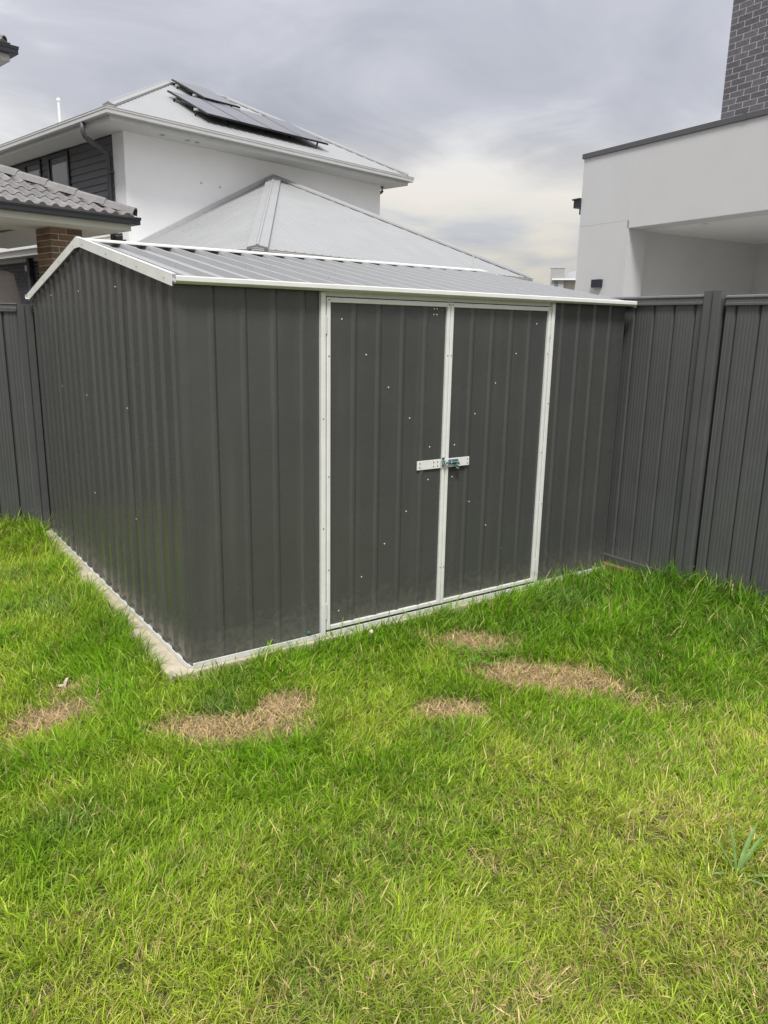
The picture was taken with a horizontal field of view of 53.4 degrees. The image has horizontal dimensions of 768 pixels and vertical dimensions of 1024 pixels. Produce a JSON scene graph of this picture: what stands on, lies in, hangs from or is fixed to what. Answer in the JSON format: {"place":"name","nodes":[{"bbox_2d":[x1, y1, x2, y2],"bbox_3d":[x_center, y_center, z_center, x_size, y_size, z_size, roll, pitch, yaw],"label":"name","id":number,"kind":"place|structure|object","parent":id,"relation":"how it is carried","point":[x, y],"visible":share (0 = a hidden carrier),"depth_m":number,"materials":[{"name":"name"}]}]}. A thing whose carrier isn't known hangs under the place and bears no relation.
{"place":"outdoors","nodes":[
{"label":"outdoors","id":0,"kind":"place"},
{"bbox_2d":[0,270,21,310],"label":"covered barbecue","id":1,"kind":"object","parent":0,"point":[9,292],"visible":0.42,"depth_m":11.21,"materials":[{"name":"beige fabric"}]},
{"bbox_2d":[0,34,140,283],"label":"brick house","id":2,"kind":"structure","parent":0,"point":[49,219],"depth_m":10.82,"materials":[{"name":"grey tile"}]},
{"bbox_2d":[0,79,533,311],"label":"white house","id":3,"kind":"structure","parent":0,"point":[176,162],"depth_m":16.18,"materials":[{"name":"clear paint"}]},
{"bbox_2d":[12,159,42,183],"bbox_3d":[-8.887,-7.660,18.564,2.780,1.360,0.070,13,18,42],"label":"window","id":4,"kind":"structure","parent":3,"relation":"in","point":[33,167],"depth_m":17.81,"materials":[{"name":"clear glass"}]},
{"bbox_2d":[47,150,71,194],"bbox_3d":[-7.228,-7.269,17.047,1.020,1.360,0.070,13,18,42],"label":"window","id":5,"kind":"structure","parent":3,"relation":"in","point":[58,165],"depth_m":16.93,"materials":[{"name":"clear glass"}]},
{"bbox_2d":[0,0,733,284],"label":"sky","id":6,"kind":"structure","parent":0,"point":[493,108],"materials":[{"name":"grey"}]},
{"bbox_2d":[0,508,767,1023],"bbox_3d":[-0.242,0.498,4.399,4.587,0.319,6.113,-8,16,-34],"label":"grass","id":7,"kind":"structure","parent":0,"point":[722,632],"depth_m":2.68,"materials":[{"name":"green plant"}]},
{"bbox_2d":[43,530,606,684],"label":"concrete slab","id":8,"kind":"structure","parent":7,"relation":"on","point":[175,664],"depth_m":4.11,"materials":[{"name":"grey concrete"}]},
{"bbox_2d":[25,236,636,668],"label":"garden shed","id":9,"kind":"structure","parent":8,"relation":"on","point":[253,450],"depth_m":4.14,"materials":[{"name":"grey paint"}]},
{"bbox_2d":[326,297,450,629],"bbox_3d":[0.026,-0.249,4.119,0.786,1.730,0.064,-8,16,-34],"label":"door","id":10,"kind":"structure","parent":9,"relation":"in","point":[387,361],"depth_m":4.11,"materials":[{"name":"grey paint"}]},
{"bbox_2d":[440,303,551,602],"bbox_3d":[0.662,-0.340,4.549,0.817,1.730,0.068,-8,16,-34],"label":"door","id":11,"kind":"structure","parent":9,"relation":"in","point":[499,354],"depth_m":4.55,"materials":[{"name":"grey paint"}]},
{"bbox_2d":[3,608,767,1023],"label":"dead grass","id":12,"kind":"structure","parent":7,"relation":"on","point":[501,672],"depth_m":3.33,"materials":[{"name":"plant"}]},
{"bbox_2d":[55,677,67,690],"bbox_3d":[-1.497,0.802,3.562,0.077,0.051,0.050,11,16,35],"label":"dry leaf","id":13,"kind":"object","parent":12,"relation":"on","point":[65,681],"visible":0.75,"depth_m":3.57,"materials":[{"name":"beige plant"}]},
{"bbox_2d":[443,636,520,673],"bbox_3d":[0.506,0.730,3.933,0.433,0.057,0.397,0,13,-6],"label":"clover patch","id":14,"kind":"object","parent":7,"relation":"on","point":[478,651],"visible":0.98,"depth_m":3.93,"materials":[{"name":"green plant"}]},
{"bbox_2d":[603,561,637,575],"bbox_3d":[0.786,0.159,6.508,0.048,0.160,3.260,-8,16,-34],"label":"timber sleeper","id":15,"kind":"object","parent":7,"relation":"on","point":[607,565],"visible":0.09,"depth_m":5.31,"materials":[{"name":"brown wood"}]},
{"bbox_2d":[709,823,767,887],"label":"weed plant","id":16,"kind":"object","parent":7,"relation":"on","point":[743,859],"visible":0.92,"depth_m":2.41,"materials":[{"name":"green plant"}]},
{"bbox_2d":[572,0,767,296],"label":"rendered house","id":17,"kind":"structure","parent":0,"point":[682,212],"depth_m":13.13,"materials":[{"name":"white paint"}]},
{"label":"ground","id":18,"kind":"structure","parent":0,"visible":0},
{"bbox_2d":[0,303,51,530],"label":"metal fence","id":19,"kind":"object","parent":18,"relation":"on","point":[24,485],"visible":0.08,"depth_m":5.90,"materials":[{"name":"metal"}]},
{"bbox_2d":[550,267,564,287],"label":"block","id":20,"kind":"structure","parent":18,"relation":"on","point":[557,272],"depth_m":60.25,"materials":[{"name":"white concrete"}]},
{"bbox_2d":[552,271,575,289],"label":"house","id":21,"kind":"structure","parent":18,"relation":"on","point":[569,279],"depth_m":60.48,"materials":[{"name":"grey metal"}]},
{"bbox_2d":[604,290,767,607],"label":"metal fence","id":22,"kind":"object","parent":18,"relation":"on","point":[689,481],"visible":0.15,"depth_m":4.76,"materials":[{"name":"metal"}]}
]}

